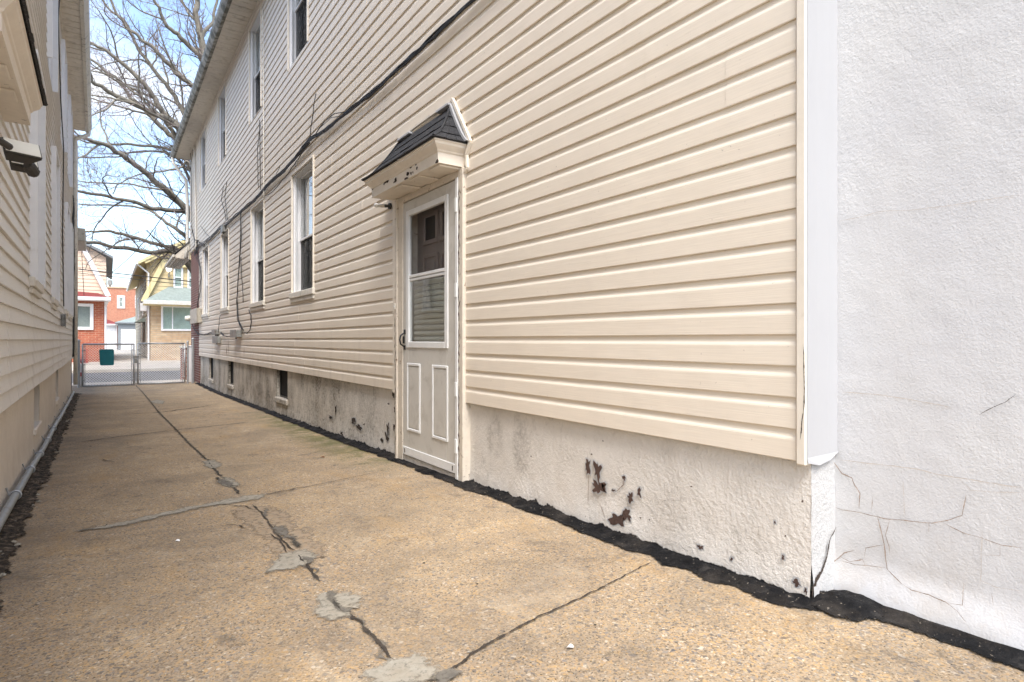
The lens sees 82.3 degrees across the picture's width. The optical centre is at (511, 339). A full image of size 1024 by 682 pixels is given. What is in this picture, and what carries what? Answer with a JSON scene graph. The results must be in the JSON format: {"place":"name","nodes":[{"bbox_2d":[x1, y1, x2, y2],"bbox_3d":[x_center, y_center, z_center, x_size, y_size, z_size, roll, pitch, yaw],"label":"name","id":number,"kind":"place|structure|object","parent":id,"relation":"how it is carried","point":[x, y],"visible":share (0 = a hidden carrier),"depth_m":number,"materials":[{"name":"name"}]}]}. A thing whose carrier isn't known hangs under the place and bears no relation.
{"place":"outdoors","nodes":[
{"label":"outdoors","id":0,"kind":"place"},
{"bbox_2d":[107,319,117,349],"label":"garage","id":1,"kind":"structure","parent":0,"point":[111,331],"depth_m":57.86,"materials":[{"name":"white"}]},
{"bbox_2d":[107,327,115,349],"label":"garage door","id":2,"kind":"structure","parent":1,"relation":"in","point":[111,335],"depth_m":57.82,"materials":[{"name":"white metal"}]},
{"bbox_2d":[115,317,135,349],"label":"garage","id":3,"kind":"structure","parent":0,"point":[126,330],"depth_m":56.85,"materials":[{"name":"grey"}]},
{"bbox_2d":[121,329,135,349],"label":"garage door","id":4,"kind":"structure","parent":3,"relation":"in","point":[127,335],"depth_m":56.90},
{"bbox_2d":[72,360,179,372],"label":"pavement","id":5,"kind":"structure","parent":0,"point":[129,363],"depth_m":24.92,"materials":[{"name":"grey concrete"}]},
{"bbox_2d":[81,349,87,362],"bbox_3d":[-19.171,0.847,26.138,0.652,0.853,1.000,0,0,-35],"label":"step railing","id":6,"kind":"object","parent":5,"relation":"on","point":[86,360],"visible":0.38,"depth_m":25.85,"materials":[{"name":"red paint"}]},
{"bbox_2d":[72,370,179,382],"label":"road","id":7,"kind":"structure","parent":0,"point":[129,377],"depth_m":20.87,"materials":[{"name":"grey asphalt"}]},
{"bbox_2d":[72,380,186,384],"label":"pavement","id":8,"kind":"structure","parent":0,"point":[97,383],"depth_m":16.74,"materials":[{"name":"grey concrete"}]},
{"bbox_2d":[179,346,186,379],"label":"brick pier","id":9,"kind":"structure","parent":8,"relation":"on","point":[183,363],"depth_m":17.87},
{"bbox_2d":[114,350,147,360],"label":"driveway","id":10,"kind":"structure","parent":0,"point":[124,357],"depth_m":34.78,"materials":[{"name":"grey concrete"}]},
{"bbox_2d":[72,244,112,361],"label":"brick house","id":11,"kind":"structure","parent":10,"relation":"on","point":[94,299],"depth_m":27.02,"materials":[{"name":"red brick"}]},
{"bbox_2d":[78,303,92,329],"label":"window","id":12,"kind":"structure","parent":11,"relation":"in","point":[85,311],"depth_m":26.66,"materials":[{"name":"white glass"}]},
{"bbox_2d":[126,240,193,360],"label":"yellow house","id":13,"kind":"structure","parent":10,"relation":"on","point":[161,319],"depth_m":28.70,"materials":[{"name":"yellow brick"}]},
{"bbox_2d":[140,323,141,342],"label":"side window","id":14,"kind":"structure","parent":13,"relation":"in","point":[140,323],"depth_m":35.82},
{"bbox_2d":[142,323,143,342],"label":"side window","id":15,"kind":"structure","parent":13,"relation":"in","point":[142,323],"depth_m":33.03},
{"bbox_2d":[140,303,146,311],"bbox_3d":[-18.776,-1.650,29.808,0.295,0.400,0.600,0,0,-35],"label":"air conditioner","id":16,"kind":"object","parent":13,"relation":"attached to","point":[143,308],"visible":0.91,"depth_m":29.56,"materials":[{"name":"grey paint"}]},
{"bbox_2d":[145,317,146,342],"bbox_3d":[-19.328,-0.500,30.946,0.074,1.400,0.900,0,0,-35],"label":"downspout","id":17,"kind":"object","parent":13,"relation":"in","point":[145,317],"depth_m":30.74,"materials":[{"name":"white metal"}]},
{"bbox_2d":[161,306,190,330],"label":"window","id":18,"kind":"structure","parent":13,"relation":"in","point":[172,317],"depth_m":28.67,"materials":[{"name":"glass"}]},
{"bbox_2d":[173,267,182,287],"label":"window","id":19,"kind":"structure","parent":13,"relation":"in","point":[178,275],"depth_m":29.16,"materials":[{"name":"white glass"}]},
{"bbox_2d":[187,269,190,288],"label":"window","id":20,"kind":"structure","parent":13,"relation":"in","point":[188,272],"depth_m":29.39,"materials":[{"name":"white glass"}]},
{"bbox_2d":[79,269,190,281],"bbox_3d":[-16.500,-2.796,25.062,6.406,0.487,0.042,0,0,-35],"label":"power line","id":21,"kind":"object","parent":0,"point":[134,275],"visible":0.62,"depth_m":25.22,"materials":[{"name":"black rubber"}]},
{"bbox_2d":[81,273,186,284],"bbox_3d":[-16.500,-2.635,25.062,6.404,0.470,0.023,0,0,-35],"label":"power line","id":22,"kind":"object","parent":21,"relation":"hanging from","point":[131,278],"visible":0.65,"depth_m":25.16,"materials":[{"name":"black rubber"}]},
{"bbox_2d":[74,0,220,287],"label":"sky","id":23,"kind":"structure","parent":0,"point":[119,256],"materials":[{"name":"white"}]},
{"bbox_2d":[0,381,1023,681],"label":"path","id":24,"kind":"structure","parent":0,"point":[290,555],"depth_m":2.29,"materials":[{"name":"concrete"}]},
{"bbox_2d":[0,393,79,611],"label":"asphalt edge","id":25,"kind":"object","parent":24,"relation":"on","point":[38,476],"visible":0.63,"depth_m":3.74,"materials":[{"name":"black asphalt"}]},
{"bbox_2d":[0,0,91,511],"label":"house","id":26,"kind":"structure","parent":24,"relation":"on","point":[36,346],"depth_m":5.32,"materials":[{"name":"beige plastic"}]},
{"bbox_2d":[0,137,42,176],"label":"security light","id":27,"kind":"object","parent":26,"relation":"attached to","point":[24,157],"visible":1,"depth_m":2.87,"materials":[{"name":"white metal"}]},
{"bbox_2d":[28,49,45,298],"bbox_3d":[-4.094,-1.336,4.950,0.188,1.932,0.960,0,0,-35],"label":"window","id":28,"kind":"structure","parent":26,"relation":"in","point":[37,135],"depth_m":5.19,"materials":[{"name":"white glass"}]},
{"bbox_2d":[0,391,74,530],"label":"conduit pipe","id":29,"kind":"object","parent":26,"relation":"attached to","point":[15,494],"visible":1,"depth_m":4.24,"materials":[{"name":"grey metal"}]},
{"bbox_2d":[33,384,41,435],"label":"basement window","id":30,"kind":"structure","parent":26,"relation":"in","point":[37,424],"depth_m":5.71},
{"bbox_2d":[46,0,57,92],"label":"window","id":31,"kind":"structure","parent":26,"relation":"in","point":[52,5],"depth_m":7.07,"materials":[{"name":"white glass"}]},
{"bbox_2d":[50,145,59,310],"bbox_3d":[-5.628,-1.311,7.111,0.188,1.882,0.960,0,0,-35],"label":"window","id":32,"kind":"structure","parent":26,"relation":"in","point":[55,166],"depth_m":6.79,"materials":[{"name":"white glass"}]},
{"bbox_2d":[55,370,59,404],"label":"basement window","id":33,"kind":"structure","parent":26,"relation":"in","point":[56,383],"depth_m":8.53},
{"bbox_2d":[58,0,63,305],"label":"thin cable","id":34,"kind":"object","parent":26,"relation":"attached to","point":[63,148],"visible":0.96,"depth_m":8.23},
{"bbox_2d":[61,313,65,326],"bbox_3d":[-6.691,-0.290,8.736,0.056,0.200,0.200,0,0,-35],"label":"utility box","id":35,"kind":"object","parent":26,"relation":"attached to","point":[63,319],"visible":1,"depth_m":8.66,"materials":[{"name":"grey paint"}]},
{"bbox_2d":[60,39,66,152],"bbox_3d":[-6.959,-3.726,8.987,0.188,1.452,0.904,0,0,-35],"label":"window","id":36,"kind":"structure","parent":26,"relation":"in","point":[63,46],"depth_m":8.67,"materials":[{"name":"white glass"}]},
{"bbox_2d":[63,202,69,318],"bbox_3d":[-7.596,-1.311,9.884,0.188,1.882,0.960,0,0,-35],"label":"window","id":37,"kind":"structure","parent":26,"relation":"in","point":[66,252],"depth_m":9.57,"materials":[{"name":"white glass"}]},
{"bbox_2d":[67,94,72,186],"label":"window","id":38,"kind":"structure","parent":26,"relation":"in","point":[70,113],"depth_m":10.63,"materials":[{"name":"white glass"}]},
{"bbox_2d":[68,223,73,321],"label":"window","id":39,"kind":"structure","parent":26,"relation":"in","point":[71,314],"depth_m":11.27,"materials":[{"name":"white glass"}]},
{"bbox_2d":[72,196,74,356],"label":"wall cables","id":40,"kind":"object","parent":26,"relation":"attached to","point":[73,223],"depth_m":12.75,"materials":[{"name":"black rubber"}]},
{"bbox_2d":[77,339,80,387],"bbox_3d":[-11.008,0.627,14.882,0.075,1.275,0.075,0,0,-35],"label":"gate post","id":41,"kind":"object","parent":24,"relation":"on","point":[78,385],"visible":0.69,"depth_m":14.86,"materials":[{"name":"grey metal"}]},
{"bbox_2d":[82,343,134,386],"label":"chain link gate","id":42,"kind":"structure","parent":41,"relation":"attached to","point":[105,344],"depth_m":15.25,"materials":[{"name":"metal"}]},
{"bbox_2d":[99,349,113,364],"bbox_3d":[-10.512,0.455,15.181,0.319,0.420,0.037,0,0,-35],"label":"teal panel","id":43,"kind":"object","parent":42,"relation":"attached to","point":[106,356],"visible":1,"depth_m":15.17,"materials":[{"name":"teal plastic"}]},
{"bbox_2d":[80,359,84,386],"bbox_3d":[-11.244,0.860,15.278,0.160,0.720,0.220,0,0,-35],"label":"gate post","id":44,"kind":"object","parent":24,"relation":"on","point":[81,372],"visible":0.23,"depth_m":15.22,"materials":[{"name":"grey metal"}]},
{"bbox_2d":[186,340,188,383],"bbox_3d":[-9.006,0.642,16.260,0.060,1.245,0.060,0,0,-35],"label":"gate post","id":45,"kind":"object","parent":24,"relation":"on","point":[187,341],"visible":0.9,"depth_m":16.24,"materials":[{"name":"grey metal"}]},
{"bbox_2d":[137,343,185,384],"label":"chain link gate","id":46,"kind":"structure","parent":45,"relation":"attached to","point":[161,382],"depth_m":15.90,"materials":[{"name":"metal"}]},
{"bbox_2d":[189,345,191,381],"bbox_3d":[-9.322,0.700,16.965,0.160,1.080,0.160,0,0,-35],"label":"white post","id":47,"kind":"object","parent":24,"relation":"on","point":[190,363],"visible":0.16,"depth_m":16.91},
{"bbox_2d":[191,338,194,382],"bbox_3d":[-8.899,0.603,16.333,0.085,1.325,0.085,0,0,-35],"label":"gate post","id":48,"kind":"object","parent":24,"relation":"on","point":[192,360],"visible":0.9,"depth_m":16.31,"materials":[{"name":"grey metal"}]},
{"bbox_2d":[165,0,837,597],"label":"house","id":49,"kind":"structure","parent":24,"relation":"on","point":[583,268],"depth_m":3.29,"materials":[{"name":"beige plastic"}]},
{"bbox_2d":[151,177,189,232],"bbox_3d":[-11.165,-4.668,19.388,3.629,2.025,0.027,0,0,36],"label":"power line","id":50,"kind":"object","parent":49,"relation":"attached to","point":[170,205],"visible":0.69,"depth_m":19.49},
{"bbox_2d":[107,235,149,275],"bbox_3d":[-15.420,-3.272,23.377,0.027,0.814,8.100,0,0,-43],"label":"power line","id":51,"kind":"object","parent":50,"relation":"attached to","point":[127,259],"visible":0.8,"depth_m":23.51,"materials":[{"name":"grey metal"}]},
{"bbox_2d":[190,151,192,220],"bbox_3d":[-9.499,-4.391,17.348,0.023,2.626,0.774,0,0,-35],"label":"corner cable","id":52,"kind":"object","parent":49,"relation":"attached to","point":[191,186],"visible":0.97,"depth_m":17.34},
{"bbox_2d":[194,145,196,249],"bbox_3d":[-8.985,-4.041,16.606,0.046,3.025,0.392,0,0,-35],"label":"service mast","id":53,"kind":"object","parent":49,"relation":"attached to","point":[195,198],"visible":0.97,"depth_m":16.59,"materials":[{"name":"white metal"}]},
{"bbox_2d":[190,308,201,323],"bbox_3d":[-8.765,-0.640,16.225,0.128,0.424,1.520,0,0,-35],"label":"utility box","id":54,"kind":"object","parent":49,"relation":"attached to","point":[195,315],"visible":0.99,"depth_m":15.77,"materials":[{"name":"beige paint"}]},
{"bbox_2d":[188,226,209,333],"bbox_3d":[-8.613,-1.761,16.048,0.040,3.229,4.670,0,0,-35],"label":"cable tangle","id":55,"kind":"object","parent":49,"relation":"attached to","point":[199,266],"visible":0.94,"depth_m":16.00,"materials":[{"name":"black rubber"}]},
{"bbox_2d":[200,124,206,192],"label":"window","id":56,"kind":"structure","parent":49,"relation":"in","point":[203,142],"depth_m":15.88,"materials":[{"name":"white glass"}]},
{"bbox_2d":[201,244,208,318],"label":"window","id":57,"kind":"structure","parent":49,"relation":"in","point":[206,250],"depth_m":15.46,"materials":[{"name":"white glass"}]},
{"bbox_2d":[208,357,212,382],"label":"basement window","id":58,"kind":"structure","parent":49,"relation":"in","point":[210,379],"depth_m":14.77,"materials":[{"name":"paint"}]},
{"bbox_2d":[198,332,229,336],"bbox_3d":[-6.957,-0.121,13.649,0.036,0.131,5.842,0,0,-35],"label":"cable","id":59,"kind":"object","parent":49,"relation":"attached to","point":[211,333],"visible":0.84,"depth_m":14.06,"materials":[{"name":"grey rubber"}]},
{"bbox_2d":[212,330,218,335],"bbox_3d":[-6.779,-0.160,13.374,0.088,0.139,0.556,0,0,-35],"label":"junction box","id":60,"kind":"object","parent":49,"relation":"attached to","point":[215,332],"visible":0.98,"depth_m":13.20,"materials":[{"name":"grey paint"}]},
{"bbox_2d":[212,336,220,343],"bbox_3d":[-6.675,0.012,13.224,0.088,0.183,0.699,0,0,-35],"label":"junction box","id":61,"kind":"object","parent":49,"relation":"attached to","point":[216,339],"visible":1,"depth_m":12.97,"materials":[{"name":"grey paint"}]},
{"bbox_2d":[218,80,226,166],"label":"window","id":62,"kind":"structure","parent":49,"relation":"in","point":[222,134],"depth_m":13.24,"materials":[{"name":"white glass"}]},
{"bbox_2d":[221,224,225,233],"bbox_3d":[-6.140,-2.343,12.455,0.078,0.185,0.276,0,0,-35],"label":"cable splice","id":63,"kind":"object","parent":49,"relation":"attached to","point":[223,229],"visible":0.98,"depth_m":12.35,"materials":[{"name":"grey paint"}]},
{"bbox_2d":[221,183,227,219],"bbox_3d":[-6.095,-2.883,12.401,0.022,0.824,0.808,0,0,-35],"label":"cable stub","id":64,"kind":"object","parent":49,"relation":"attached to","point":[225,202],"visible":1,"depth_m":12.28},
{"bbox_2d":[219,227,229,313],"bbox_3d":[-6.080,-1.446,12.586,0.235,1.772,1.090,0,0,-35],"label":"window","id":65,"kind":"structure","parent":49,"relation":"in","point":[224,238],"depth_m":12.94,"materials":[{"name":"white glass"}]},
{"bbox_2d":[227,361,233,389],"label":"basement window","id":66,"kind":"structure","parent":49,"relation":"in","point":[231,364],"depth_m":12.31,"materials":[{"name":"paint"}]},
{"bbox_2d":[230,330,241,338],"bbox_3d":[-5.264,-0.103,11.155,0.108,0.170,0.664,0,0,-35],"label":"junction box","id":67,"kind":"object","parent":49,"relation":"attached to","point":[235,334],"visible":1,"depth_m":10.92,"materials":[{"name":"grey paint"}]},
{"bbox_2d":[248,3,261,124],"bbox_3d":[-4.291,-4.641,9.994,0.206,1.682,1.014,0,0,-35],"label":"window","id":68,"kind":"structure","parent":49,"relation":"in","point":[254,34],"depth_m":10.34,"materials":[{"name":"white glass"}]},
{"bbox_2d":[249,198,265,310],"bbox_3d":[-4.181,-1.391,9.827,0.235,1.782,1.130,0,0,-35],"label":"window","id":69,"kind":"structure","parent":49,"relation":"in","point":[257,240],"depth_m":10.19,"materials":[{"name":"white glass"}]},
{"bbox_2d":[257,120,260,189],"bbox_3d":[-4.125,-2.999,9.539,0.021,1.155,0.242,0,0,-35],"label":"thin cable","id":70,"kind":"object","parent":49,"relation":"hanging from","point":[257,155],"visible":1,"depth_m":9.50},
{"bbox_2d":[262,10,264,199],"bbox_3d":[-3.931,-3.721,9.261,0.025,3.025,0.074,0,0,-35],"label":"white cable","id":71,"kind":"object","parent":49,"relation":"attached to","point":[263,103],"visible":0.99,"depth_m":9.25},
{"bbox_2d":[274,370,287,405],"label":"basement window","id":72,"kind":"structure","parent":49,"relation":"in","point":[282,376],"depth_m":8.70,"materials":[{"name":"paint"}]},
{"bbox_2d":[287,0,308,70],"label":"window","id":73,"kind":"structure","parent":49,"relation":"in","point":[297,10],"depth_m":8.09,"materials":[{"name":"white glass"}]},
{"bbox_2d":[289,154,315,302],"bbox_3d":[-2.622,-1.371,7.561,0.235,1.742,1.110,0,0,-35],"label":"window","id":74,"kind":"structure","parent":49,"relation":"in","point":[302,183],"depth_m":7.92,"materials":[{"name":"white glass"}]},
{"bbox_2d":[310,94,315,135],"bbox_3d":[-2.390,-2.665,7.021,0.018,0.490,0.261,0,0,-35],"label":"cable","id":75,"kind":"object","parent":49,"relation":"attached to","point":[312,114],"visible":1,"depth_m":7.02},
{"bbox_2d":[194,0,475,255],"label":"cable bundle","id":76,"kind":"object","parent":49,"relation":"attached to","point":[434,35],"visible":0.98,"depth_m":5.66,"materials":[{"name":"black rubber"}]},
{"bbox_2d":[236,213,243,330],"bbox_3d":[-5.072,-1.267,10.916,0.026,2.212,0.715,0,0,-35],"label":"drop cable","id":77,"kind":"object","parent":76,"relation":"hanging from","point":[238,275],"visible":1,"depth_m":10.95,"materials":[{"name":"black rubber"}]},
{"bbox_2d":[261,112,343,195],"bbox_3d":[-2.912,-2.341,7.774,0.022,0.278,4.088,0,0,-35],"label":"loose cable","id":78,"kind":"object","parent":76,"relation":"attached to","point":[326,120],"visible":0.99,"depth_m":7.33,"materials":[{"name":"black rubber"}]},
{"bbox_2d":[374,203,391,208],"bbox_3d":[-1.139,-1.180,5.161,0.182,0.066,0.053,0,0,13],"label":"porch light","id":79,"kind":"object","parent":49,"relation":"attached to","point":[389,205],"visible":1,"depth_m":5.14,"materials":[{"name":"white metal"}]},
{"bbox_2d":[399,181,454,472],"bbox_3d":[-0.653,-0.092,4.530,0.105,2.093,0.913,0,0,-35],"label":"storm door","id":80,"kind":"structure","parent":49,"relation":"in","point":[428,367],"depth_m":4.51,"materials":[{"name":"paint"}]},
{"bbox_2d":[418,203,443,341],"bbox_3d":[-0.549,-0.075,4.600,0.098,2.150,1.000,0,0,-35],"label":"inner door","id":81,"kind":"structure","parent":49,"relation":"in","point":[431,221],"depth_m":4.76,"materials":[{"name":"black paint"}]},
{"bbox_2d":[195,383,1023,669],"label":"tar strip","id":82,"kind":"object","parent":24,"relation":"on","point":[774,594],"visible":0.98,"depth_m":2.44,"materials":[{"name":"black asphalt"}]},
{"bbox_2d":[811,589,884,621],"bbox_3d":[1.204,0.930,2.087,0.351,0.044,0.276,0,0,-35],"label":"tar mound","id":83,"kind":"object","parent":24,"relation":"on","point":[851,605],"visible":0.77,"depth_m":2.02,"materials":[{"name":"black asphalt"}]},
{"bbox_2d":[834,0,1023,649],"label":"stucco wall","id":84,"kind":"structure","parent":24,"relation":"on","point":[929,488],"depth_m":1.94,"materials":[{"name":"white paint"}]},
{"bbox_3d":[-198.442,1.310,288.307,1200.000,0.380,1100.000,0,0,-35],"label":"ground","id":85,"kind":"structure","parent":0,"visible":0},
{"bbox_2d":[107,280,135,321],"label":"brick building","id":86,"kind":"structure","parent":85,"relation":"on","point":[121,305],"depth_m":74.82,"materials":[{"name":"orange brick"}]},
{"bbox_2d":[117,295,124,307],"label":"window","id":87,"kind":"structure","parent":86,"relation":"in","point":[120,299],"depth_m":74.79,"materials":[{"name":"white glass"}]},
{"bbox_2d":[74,0,218,274],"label":"bare tree","id":88,"kind":"object","parent":85,"relation":"on","point":[163,115],"visible":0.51,"depth_m":20.22,"materials":[{"name":"brown plant"}]}
]}

